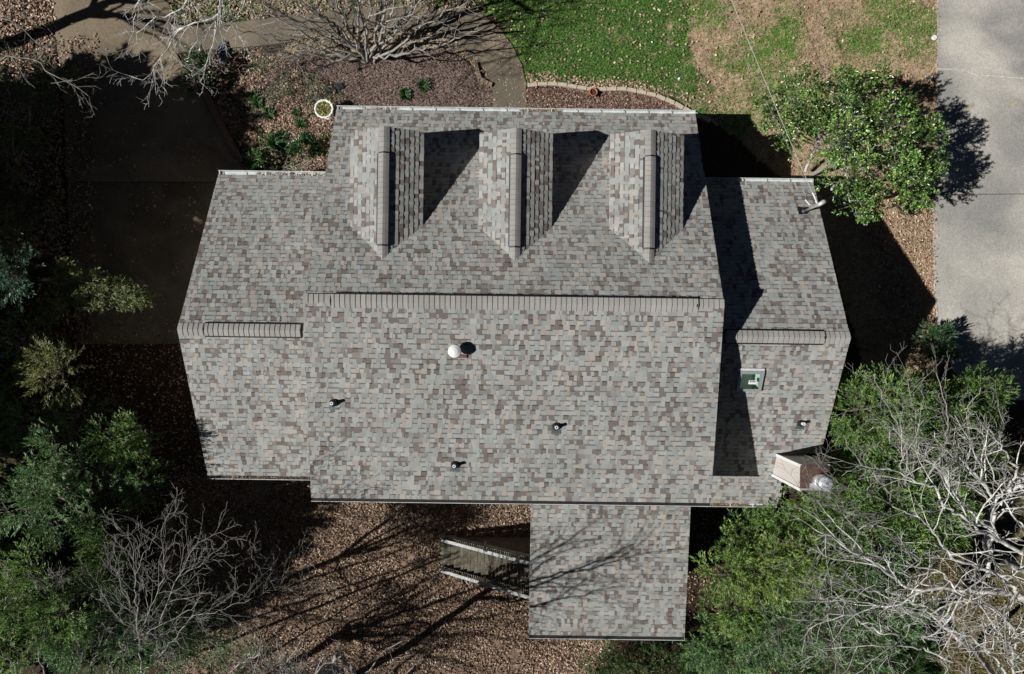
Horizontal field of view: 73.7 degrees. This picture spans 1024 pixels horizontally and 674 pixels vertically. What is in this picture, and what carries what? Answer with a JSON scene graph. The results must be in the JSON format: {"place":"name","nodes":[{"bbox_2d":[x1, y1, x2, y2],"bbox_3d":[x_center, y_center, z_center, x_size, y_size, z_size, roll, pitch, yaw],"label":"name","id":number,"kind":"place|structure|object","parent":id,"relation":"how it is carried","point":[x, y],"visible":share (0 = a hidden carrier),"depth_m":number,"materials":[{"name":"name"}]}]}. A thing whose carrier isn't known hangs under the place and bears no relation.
{"place":"outdoors","nodes":[
{"label":"outdoors","id":0,"kind":"place"},
{"bbox_2d":[0,0,1023,673],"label":"ground","id":1,"kind":"structure","parent":0,"point":[726,152],"depth_m":31.55,"materials":[{"name":"soil"}]},
{"bbox_2d":[0,378,41,538],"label":"leaning evergreen","id":2,"kind":"object","parent":1,"relation":"on","point":[4,464],"visible":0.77,"depth_m":26.09,"materials":[{"name":"green plant"}]},
{"bbox_2d":[0,242,44,310],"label":"leaning evergreen","id":3,"kind":"object","parent":1,"relation":"on","point":[7,270],"visible":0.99,"depth_m":24.00,"materials":[{"name":"green plant"}]},
{"bbox_2d":[0,650,44,673],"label":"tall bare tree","id":4,"kind":"object","parent":1,"relation":"on","point":[28,656],"visible":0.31,"depth_m":32.95,"materials":[{"name":"grey plant"}]},
{"bbox_2d":[0,531,51,672],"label":"tall evergreen","id":5,"kind":"object","parent":1,"relation":"on","point":[8,548],"visible":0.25,"depth_m":30.43,"materials":[{"name":"green plant"}]},
{"bbox_2d":[0,189,58,268],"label":"shaded shrub","id":6,"kind":"object","parent":1,"relation":"on","point":[35,222],"visible":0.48,"depth_m":29.41,"materials":[{"name":"green plant"}]},
{"bbox_2d":[0,39,76,283],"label":"leaning evergreen","id":7,"kind":"object","parent":1,"relation":"on","point":[17,171],"visible":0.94,"depth_m":27.03,"materials":[{"name":"green plant"}]},
{"bbox_2d":[14,49,81,120],"bbox_3d":[-20.515,-11.165,30.170,2.729,2.694,3.653,0,90,0],"label":"shaded shrub","id":8,"kind":"object","parent":1,"relation":"on","point":[59,69],"visible":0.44,"depth_m":30.11,"materials":[{"name":"green plant"}]},
{"bbox_2d":[21,277,76,352],"bbox_3d":[-20.127,-0.979,30.146,2.195,2.733,3.417,0,90,0],"label":"shaded shrub","id":9,"kind":"object","parent":1,"relation":"on","point":[43,311],"visible":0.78,"depth_m":29.79,"materials":[{"name":"green plant"}]},
{"bbox_2d":[14,333,93,409],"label":"yellowish evergreen","id":10,"kind":"object","parent":1,"relation":"on","point":[51,360],"visible":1,"depth_m":25.72,"materials":[{"name":"green plant"}]},
{"bbox_2d":[0,0,109,118],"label":"bare tree","id":11,"kind":"object","parent":1,"relation":"on","point":[51,70],"visible":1,"depth_m":24.89,"materials":[{"name":"grey plant"}]},
{"bbox_2d":[0,533,115,673],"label":"leaning evergreen","id":12,"kind":"object","parent":1,"relation":"on","point":[25,582],"visible":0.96,"depth_m":23.53,"materials":[{"name":"green plant"}]},
{"bbox_2d":[0,418,133,555],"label":"leaning evergreen","id":13,"kind":"object","parent":1,"relation":"on","point":[48,481],"visible":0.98,"depth_m":24.78,"materials":[{"name":"green plant"}]},
{"bbox_2d":[0,541,153,673],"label":"evergreen tree","id":14,"kind":"object","parent":1,"relation":"on","point":[97,648],"visible":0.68,"depth_m":24.17,"materials":[{"name":"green plant"}]},
{"bbox_2d":[0,299,176,515],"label":"leaning evergreen","id":15,"kind":"object","parent":1,"relation":"on","point":[66,425],"visible":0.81,"depth_m":29.63,"materials":[{"name":"green plant"}]},
{"bbox_2d":[36,256,161,313],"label":"feathery evergreen","id":16,"kind":"object","parent":1,"relation":"on","point":[123,288],"visible":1,"depth_m":26.32,"materials":[{"name":"green plant"}]},
{"bbox_2d":[68,517,142,599],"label":"leaning evergreen","id":17,"kind":"object","parent":1,"relation":"on","point":[98,548],"visible":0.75,"depth_m":25.66,"materials":[{"name":"green plant"}]},
{"bbox_2d":[78,407,164,476],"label":"leaning evergreen","id":18,"kind":"object","parent":1,"relation":"on","point":[127,446],"visible":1,"depth_m":25.70,"materials":[{"name":"green plant"}]},
{"bbox_2d":[68,183,215,343],"bbox_3d":[-16.097,-3.394,31.566,8.773,0.200,7.443,0,90,0],"label":"parking pad","id":19,"kind":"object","parent":1,"relation":"on","point":[149,228],"visible":0.59,"depth_m":31.47,"materials":[{"name":"concrete"}]},
{"bbox_2d":[52,0,241,181],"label":"parking pad","id":20,"kind":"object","parent":1,"relation":"on","point":[101,19],"visible":0.8,"depth_m":31.47,"materials":[{"name":"concrete"}]},
{"bbox_2d":[21,571,298,673],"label":"bare tree","id":21,"kind":"object","parent":1,"relation":"on","point":[201,637],"visible":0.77,"depth_m":25.14,"materials":[{"name":"grey plant"}]},
{"bbox_2d":[89,482,232,673],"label":"grey bare tree","id":22,"kind":"object","parent":1,"relation":"on","point":[136,620],"visible":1,"depth_m":23.10,"materials":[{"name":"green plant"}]},
{"bbox_2d":[98,0,265,109],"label":"bare tree","id":23,"kind":"object","parent":1,"relation":"on","point":[218,14],"visible":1,"depth_m":22.86,"materials":[{"name":"grey plant"}]},
{"bbox_2d":[110,501,271,673],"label":"grey bare tree","id":24,"kind":"object","parent":1,"relation":"on","point":[190,618],"visible":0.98,"depth_m":23.58,"materials":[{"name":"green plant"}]},
{"bbox_2d":[175,69,213,95],"bbox_3d":[-14.362,-11.463,30.950,1.798,1.120,1.295,-23,90,0],"label":"bed shrub","id":25,"kind":"object","parent":1,"relation":"on","point":[208,80],"visible":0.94,"depth_m":30.72,"materials":[{"name":"green plant"}]},
{"bbox_2d":[181,44,218,75],"bbox_3d":[-14.061,-12.344,30.698,1.634,1.619,1.689,-27,90,0],"label":"bed shrub","id":26,"kind":"object","parent":1,"relation":"on","point":[198,62],"visible":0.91,"depth_m":30.53,"materials":[{"name":"green plant"}]},
{"bbox_2d":[194,73,247,169],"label":"curb wall","id":27,"kind":"structure","parent":1,"relation":"on","point":[221,125],"depth_m":31.34,"materials":[{"name":"brown brick"}]},
{"bbox_2d":[217,40,230,65],"bbox_3d":[-13.294,-13.115,31.426,0.684,0.305,1.259,0,90,0],"label":"boulder","id":28,"kind":"object","parent":1,"relation":"on","point":[222,57],"visible":0.85,"depth_m":31.35,"materials":[{"name":"grey stone"}]},
{"bbox_2d":[240,151,261,170],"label":"bed shrub","id":29,"kind":"object","parent":1,"relation":"on","point":[248,157],"visible":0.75,"depth_m":31.00,"materials":[{"name":"green plant"}]},
{"bbox_2d":[247,90,257,100],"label":"leafy weed","id":30,"kind":"object","parent":1,"relation":"on","point":[251,94],"visible":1,"depth_m":31.39,"materials":[{"name":"green plant"}]},
{"bbox_2d":[249,95,264,108],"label":"leafy weed","id":31,"kind":"object","parent":1,"relation":"on","point":[260,104],"visible":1,"depth_m":31.39,"materials":[{"name":"green plant"}]},
{"bbox_2d":[246,141,275,170],"bbox_3d":[-11.379,-8.149,30.891,1.314,1.256,1.418,0,90,0],"label":"bed shrub","id":32,"kind":"object","parent":1,"relation":"on","point":[259,155],"visible":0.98,"depth_m":30.77,"materials":[{"name":"green plant"}]},
{"bbox_2d":[261,104,274,119],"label":"leafy weed","id":33,"kind":"object","parent":1,"relation":"on","point":[267,110],"visible":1,"depth_m":31.39,"materials":[{"name":"green plant"}]},
{"bbox_2d":[223,9,322,112],"bbox_3d":[-10.390,-12.031,30.141,4.032,2.838,4.300,0,90,0],"label":"bare shrub","id":34,"kind":"object","parent":1,"relation":"on","point":[285,46],"visible":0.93,"depth_m":30.38,"materials":[{"name":"grey plant"}]},
{"bbox_2d":[264,133,283,150],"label":"leafy weed","id":35,"kind":"object","parent":1,"relation":"on","point":[270,140],"visible":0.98,"depth_m":31.35,"materials":[{"name":"green plant"}]},
{"bbox_2d":[219,526,338,673],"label":"grey bare tree","id":36,"kind":"object","parent":1,"relation":"on","point":[248,654],"visible":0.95,"depth_m":27.45,"materials":[{"name":"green plant"}]},
{"bbox_2d":[273,129,288,141],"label":"leafy weed","id":37,"kind":"object","parent":1,"relation":"on","point":[281,133],"visible":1,"depth_m":31.38,"materials":[{"name":"green plant"}]},
{"bbox_2d":[278,140,290,154],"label":"leafy weed","id":38,"kind":"object","parent":1,"relation":"on","point":[285,145],"visible":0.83,"depth_m":31.39,"materials":[{"name":"green plant"}]},
{"bbox_2d":[292,107,300,117],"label":"leafy weed","id":39,"kind":"object","parent":1,"relation":"on","point":[294,110],"visible":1,"depth_m":31.42,"materials":[{"name":"green plant"}]},
{"bbox_2d":[284,135,309,158],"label":"bed shrub","id":40,"kind":"object","parent":1,"relation":"on","point":[293,147],"visible":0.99,"depth_m":30.72,"materials":[{"name":"green plant"}]},
{"bbox_2d":[278,151,317,170],"bbox_3d":[-9.488,-7.750,30.984,2.214,1.785,1.331,0,90,0],"label":"bare twig shrub","id":41,"kind":"object","parent":1,"relation":"on","point":[296,163],"visible":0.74,"depth_m":30.88,"materials":[{"name":"grey plant"}]},
{"bbox_2d":[310,142,320,152],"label":"leafy weed","id":42,"kind":"object","parent":1,"relation":"on","point":[314,145],"visible":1,"depth_m":31.41,"materials":[{"name":"green plant"}]},
{"bbox_2d":[314,99,333,119],"bbox_3d":[-8.467,-10.279,31.085,0.888,0.830,0.866,0,90,0],"label":"urn planter","id":43,"kind":"object","parent":1,"relation":"on","point":[325,109],"visible":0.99,"depth_m":30.75,"materials":[{"name":"white ceramic"}]},
{"bbox_2d":[199,0,489,92],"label":"multi stem tree","id":44,"kind":"object","parent":1,"relation":"on","point":[367,55],"visible":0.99,"depth_m":29.51,"materials":[{"name":"grey plant"}]},
{"bbox_2d":[170,4,525,107],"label":"walkway","id":45,"kind":"structure","parent":1,"relation":"on","point":[485,51],"depth_m":31.48,"materials":[{"name":"concrete"}]},
{"bbox_2d":[398,86,412,101],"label":"leafy weed","id":46,"kind":"object","parent":1,"relation":"on","point":[402,92],"visible":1,"depth_m":31.39,"materials":[{"name":"green plant"}]},
{"bbox_2d":[415,77,430,92],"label":"leafy weed","id":47,"kind":"object","parent":1,"relation":"on","point":[423,82],"visible":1,"depth_m":31.39,"materials":[{"name":"green plant"}]},
{"bbox_2d":[474,62,478,70],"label":"edging stone","id":48,"kind":"object","parent":1,"relation":"on","point":[476,66],"visible":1,"depth_m":31.35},
{"bbox_2d":[476,70,481,79],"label":"edging stone","id":49,"kind":"object","parent":1,"relation":"on","point":[479,76],"visible":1,"depth_m":31.35,"materials":[{"name":"stone"}]},
{"bbox_2d":[480,78,488,85],"bbox_3d":[-1.260,-11.769,31.450,0.392,0.200,0.170,30,90,2],"label":"edging stone","id":50,"kind":"object","parent":1,"relation":"on","point":[484,81],"visible":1,"depth_m":31.35,"materials":[{"name":"stone"}]},
{"bbox_2d":[441,534,529,598],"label":"deck stairs","id":51,"kind":"structure","parent":1,"relation":"on","point":[457,560],"depth_m":32.90,"materials":[{"name":"grey wood"}]},
{"bbox_2d":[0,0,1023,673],"bbox_3d":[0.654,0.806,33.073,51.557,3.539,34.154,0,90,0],"label":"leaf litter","id":52,"kind":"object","parent":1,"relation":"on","point":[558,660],"visible":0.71,"depth_m":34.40,"materials":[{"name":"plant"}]},
{"bbox_2d":[294,117,305,129],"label":"leafy weed","id":53,"kind":"object","parent":52,"relation":"on","point":[301,120],"visible":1,"depth_m":31.41,"materials":[{"name":"green plant"}]},
{"bbox_2d":[299,131,312,144],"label":"leafy weed","id":54,"kind":"object","parent":52,"relation":"on","point":[303,134],"visible":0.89,"depth_m":31.39,"materials":[{"name":"green plant"}]},
{"bbox_2d":[323,85,330,94],"bbox_3d":[-8.515,-11.384,31.425,0.297,0.048,0.494,-9,90,0],"label":"weed sheet","id":55,"kind":"object","parent":52,"relation":"on","point":[327,89],"visible":1,"depth_m":31.42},
{"bbox_2d":[334,82,343,89],"bbox_3d":[-7.980,-11.538,31.425,0.478,0.049,0.305,-14,90,0],"label":"weed sheet","id":56,"kind":"object","parent":52,"relation":"on","point":[337,86],"visible":1,"depth_m":31.43,"materials":[{"name":"plastic"}]},
{"bbox_2d":[370,653,441,664],"bbox_3d":[-5.252,16.235,34.618,3.977,0.087,0.243,-8,90,0],"label":"fallen stick","id":57,"kind":"object","parent":52,"relation":"on","point":[404,656],"visible":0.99,"depth_m":34.61,"materials":[{"name":"wood"}]},
{"bbox_2d":[394,657,449,661],"bbox_3d":[-4.581,16.357,34.625,2.852,0.086,0.093,-5,90,0],"label":"fallen stick","id":58,"kind":"object","parent":52,"relation":"on","point":[423,659],"visible":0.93,"depth_m":34.62,"materials":[{"name":"wood"}]},
{"bbox_2d":[177,105,850,640],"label":"house","id":59,"kind":"structure","parent":1,"relation":"on","point":[609,347],"depth_m":25.57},
{"bbox_2d":[226,107,749,507],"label":"gutter leaves","id":60,"kind":"object","parent":59,"relation":"on","point":[720,504],"visible":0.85,"depth_m":28.62,"materials":[{"name":"brown plant"}]},
{"bbox_2d":[718,1,816,203],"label":"phone line","id":61,"kind":"object","parent":59,"relation":"attached to","point":[766,101],"visible":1,"depth_m":27.12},
{"bbox_2d":[731,0,812,192],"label":"power line","id":62,"kind":"object","parent":59,"relation":"attached to","point":[771,96],"visible":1,"depth_m":26.20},
{"bbox_2d":[528,82,536,87],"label":"edging stone","id":63,"kind":"object","parent":1,"relation":"on","point":[533,85],"visible":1,"depth_m":31.35,"materials":[{"name":"stone"}]},
{"bbox_2d":[538,82,546,86],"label":"edging stone","id":64,"kind":"object","parent":1,"relation":"on","point":[542,84],"visible":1,"depth_m":31.35,"materials":[{"name":"stone"}]},
{"bbox_2d":[547,82,556,86],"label":"edging stone","id":65,"kind":"object","parent":1,"relation":"on","point":[551,84],"visible":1,"depth_m":31.35,"materials":[{"name":"stone"}]},
{"bbox_2d":[170,0,939,170],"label":"grass","id":66,"kind":"structure","parent":1,"relation":"on","point":[573,47],"depth_m":31.46,"materials":[{"name":"green plant"}]},
{"bbox_2d":[557,82,566,87],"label":"edging stone","id":67,"kind":"object","parent":1,"relation":"on","point":[562,84],"visible":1,"depth_m":31.35,"materials":[{"name":"stone"}]},
{"bbox_2d":[567,83,576,89],"bbox_3d":[2.769,-11.540,31.450,0.436,0.200,0.170,9,91,0],"label":"edging stone","id":68,"kind":"object","parent":1,"relation":"on","point":[572,86],"visible":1,"depth_m":31.35,"materials":[{"name":"stone"}]},
{"bbox_2d":[577,85,586,90],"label":"edging stone","id":69,"kind":"object","parent":1,"relation":"on","point":[580,87],"visible":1,"depth_m":31.35,"materials":[{"name":"stone"}]},
{"bbox_2d":[589,88,597,95],"bbox_3d":[3.732,-11.225,31.370,0.380,0.260,0.380,0,90,0],"label":"flower pot","id":70,"kind":"object","parent":1,"relation":"on","point":[593,91],"visible":1,"depth_m":31.29,"materials":[{"name":"ceramic"}]},
{"bbox_2d":[597,87,606,91],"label":"edging stone","id":71,"kind":"object","parent":1,"relation":"on","point":[603,89],"visible":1,"depth_m":31.35,"materials":[{"name":"stone"}]},
{"bbox_2d":[607,87,616,91],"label":"edging stone","id":72,"kind":"object","parent":1,"relation":"on","point":[611,89],"visible":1,"depth_m":31.35,"materials":[{"name":"stone"}]},
{"bbox_2d":[617,87,626,91],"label":"edging stone","id":73,"kind":"object","parent":1,"relation":"on","point":[622,89],"visible":1,"depth_m":31.35,"materials":[{"name":"stone"}]},
{"bbox_2d":[627,87,636,92],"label":"edging stone","id":74,"kind":"object","parent":1,"relation":"on","point":[633,90],"visible":1,"depth_m":31.35,"materials":[{"name":"stone"}]},
{"bbox_2d":[636,89,646,94],"bbox_3d":[5.962,-11.273,31.450,0.436,0.200,0.170,11,92,1],"label":"edging stone","id":75,"kind":"object","parent":1,"relation":"on","point":[642,92],"visible":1,"depth_m":31.35,"materials":[{"name":"stone"}]},
{"bbox_2d":[646,91,655,96],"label":"edging stone","id":76,"kind":"object","parent":1,"relation":"on","point":[651,94],"visible":1,"depth_m":31.35,"materials":[{"name":"stone"}]},
{"bbox_2d":[576,639,728,673],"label":"evergreen shrub","id":77,"kind":"object","parent":1,"relation":"on","point":[646,662],"visible":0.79,"depth_m":32.07,"materials":[{"name":"green plant"}]},
{"bbox_2d":[656,93,665,100],"bbox_3d":[6.850,-11.031,31.450,0.435,0.200,0.170,24,92,-2],"label":"edging stone","id":78,"kind":"object","parent":1,"relation":"on","point":[660,97],"visible":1,"depth_m":31.35,"materials":[{"name":"stone"}]},
{"bbox_2d":[665,97,674,104],"bbox_3d":[7.274,-10.860,31.450,0.436,0.200,0.170,25,88,0],"label":"edging stone","id":79,"kind":"object","parent":1,"relation":"on","point":[669,100],"visible":1,"depth_m":31.35,"materials":[{"name":"stone"}]},
{"bbox_2d":[674,101,683,109],"bbox_3d":[7.687,-10.654,31.450,0.436,0.200,0.170,31,90,-1],"label":"edging stone","id":80,"kind":"object","parent":1,"relation":"on","point":[679,105],"visible":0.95,"depth_m":31.35,"materials":[{"name":"stone"}]},
{"bbox_2d":[695,111,701,118],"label":"edging stone","id":81,"kind":"object","parent":1,"relation":"on","point":[698,115],"visible":0.55,"depth_m":31.35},
{"bbox_2d":[700,115,710,122],"bbox_3d":[8.918,-10.034,31.450,0.436,0.200,0.170,23,89,-1],"label":"edging stone","id":82,"kind":"object","parent":1,"relation":"on","point":[705,118],"visible":1,"depth_m":31.35,"materials":[{"name":"stone"}]},
{"bbox_2d":[705,113,718,126],"bbox_3d":[9.199,-9.985,31.435,0.733,0.110,0.130,43,90,0],"label":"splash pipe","id":83,"kind":"object","parent":1,"relation":"on","point":[714,122],"visible":1,"depth_m":31.39,"materials":[{"name":"plastic"}]},
{"bbox_2d":[692,508,796,650],"bbox_3d":[9.964,10.466,30.997,4.407,7.438,6.040,0,90,0],"label":"evergreen tree","id":84,"kind":"object","parent":1,"relation":"on","point":[741,537],"visible":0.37,"depth_m":29.03,"materials":[{"name":"green plant"}]},
{"bbox_2d":[673,568,870,673],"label":"evergreen tree","id":85,"kind":"object","parent":1,"relation":"on","point":[717,662],"visible":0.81,"depth_m":26.64,"materials":[{"name":"green plant"}]},
{"bbox_2d":[689,517,870,647],"bbox_3d":[10.703,9.854,29.790,6.654,9.915,5.134,-13,90,0],"label":"evergreen tree","id":86,"kind":"object","parent":1,"relation":"on","point":[742,582],"visible":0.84,"depth_m":26.57,"materials":[{"name":"green plant"}]},
{"bbox_2d":[719,447,907,559],"bbox_3d":[12.267,6.995,29.671,6.975,8.789,4.274,-26,90,0],"label":"evergreen tree","id":87,"kind":"object","parent":1,"relation":"on","point":[783,518],"visible":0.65,"depth_m":26.55,"materials":[{"name":"green plant"}]},
{"bbox_2d":[746,458,922,673],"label":"grey bare tree","id":88,"kind":"object","parent":1,"relation":"on","point":[838,635],"visible":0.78,"depth_m":24.54,"materials":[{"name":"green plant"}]},
{"bbox_2d":[751,58,950,224],"bbox_3d":[14.190,-8.117,28.789,8.670,5.433,6.207,40,90,0],"label":"broadleaf tree","id":89,"kind":"object","parent":1,"relation":"on","point":[807,122],"visible":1,"depth_m":27.18,"materials":[{"name":"green plant"}]},
{"bbox_2d":[804,516,939,673],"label":"evergreen tree","id":90,"kind":"object","parent":1,"relation":"on","point":[873,577],"visible":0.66,"depth_m":25.65,"materials":[{"name":"green plant"}]},
{"bbox_2d":[759,546,990,673],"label":"white barked tree","id":91,"kind":"object","parent":1,"relation":"on","point":[955,635],"visible":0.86,"depth_m":24.47,"materials":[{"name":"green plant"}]},
{"bbox_2d":[821,360,945,479],"bbox_3d":[14.531,3.518,28.897,4.678,7.692,5.211,0,90,0],"label":"evergreen tree","id":92,"kind":"object","parent":1,"relation":"on","point":[879,431],"visible":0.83,"depth_m":26.24,"materials":[{"name":"green plant"}]},
{"bbox_2d":[763,343,1023,586],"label":"grey bare tree","id":93,"kind":"object","parent":1,"relation":"on","point":[915,459],"visible":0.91,"depth_m":23.89,"materials":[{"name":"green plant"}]},
{"bbox_2d":[783,419,1023,657],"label":"white barked tree","id":94,"kind":"object","parent":1,"relation":"on","point":[1014,591],"visible":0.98,"depth_m":23.48,"materials":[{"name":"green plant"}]},
{"bbox_2d":[887,612,946,673],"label":"tree","id":95,"kind":"object","parent":1,"relation":"on","point":[926,666],"visible":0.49,"depth_m":26.29,"materials":[{"name":"green plant"}]},
{"bbox_2d":[848,463,985,573],"bbox_3d":[16.381,7.088,29.658,6.213,9.811,4.538,0,90,0],"label":"evergreen tree","id":96,"kind":"object","parent":1,"relation":"on","point":[923,534],"visible":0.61,"depth_m":26.05,"materials":[{"name":"green plant"}]},
{"bbox_2d":[839,399,1013,518],"bbox_3d":[16.441,5.064,29.414,7.591,8.453,4.461,-16,90,0],"label":"evergreen tree","id":97,"kind":"object","parent":1,"relation":"on","point":[903,464],"visible":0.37,"depth_m":26.24,"materials":[{"name":"green plant"}]},
{"bbox_2d":[906,320,962,365],"bbox_3d":[18.972,0.252,30.652,2.549,1.990,2.250,0,90,0],"label":"strap leaf shrub","id":98,"kind":"object","parent":1,"relation":"on","point":[947,344],"visible":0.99,"depth_m":30.47,"materials":[{"name":"green plant"}]},
{"bbox_2d":[869,385,1023,591],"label":"white barked tree","id":99,"kind":"object","parent":1,"relation":"on","point":[987,541],"visible":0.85,"depth_m":24.17,"materials":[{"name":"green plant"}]},
{"bbox_2d":[888,360,1020,493],"bbox_3d":[17.479,3.591,28.659,5.446,7.169,5.392,0,90,0],"label":"evergreen tree","id":100,"kind":"object","parent":1,"relation":"on","point":[975,387],"visible":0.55,"depth_m":26.39,"materials":[{"name":"green plant"}]},
{"bbox_2d":[920,416,1023,673],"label":"white barked tree","id":101,"kind":"object","parent":1,"relation":"on","point":[976,650],"visible":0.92,"depth_m":24.28,"materials":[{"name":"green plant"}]},
{"bbox_2d":[933,194,1023,399],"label":"driveway","id":102,"kind":"structure","parent":0,"point":[979,267],"depth_m":31.47,"materials":[{"name":"concrete"}]},
{"bbox_2d":[934,0,1023,194],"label":"driveway","id":103,"kind":"structure","parent":0,"point":[984,147],"depth_m":31.47,"materials":[{"name":"concrete"}]},
{"bbox_2d":[936,68,1023,78],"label":"driveway crack","id":104,"kind":"object","parent":103,"relation":"on","point":[981,75],"visible":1,"depth_m":31.47,"materials":[{"name":"concrete"}]},
{"bbox_2d":[961,98,1020,110],"bbox_3d":[22.076,-10.680,31.472,2.770,0.016,0.404,-6,90,0],"label":"driveway patch","id":105,"kind":"object","parent":103,"relation":"on","point":[1010,104],"visible":1,"depth_m":31.46,"materials":[{"name":"concrete"}]},
{"bbox_3d":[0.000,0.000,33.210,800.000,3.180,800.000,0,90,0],"label":"terrain","id":106,"kind":"structure","parent":0,"visible":0},
{"bbox_2d":[180,609,421,673],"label":"tall bare tree","id":107,"kind":"object","parent":106,"relation":"on","point":[331,668],"visible":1,"depth_m":23.60,"materials":[{"name":"grey plant"}]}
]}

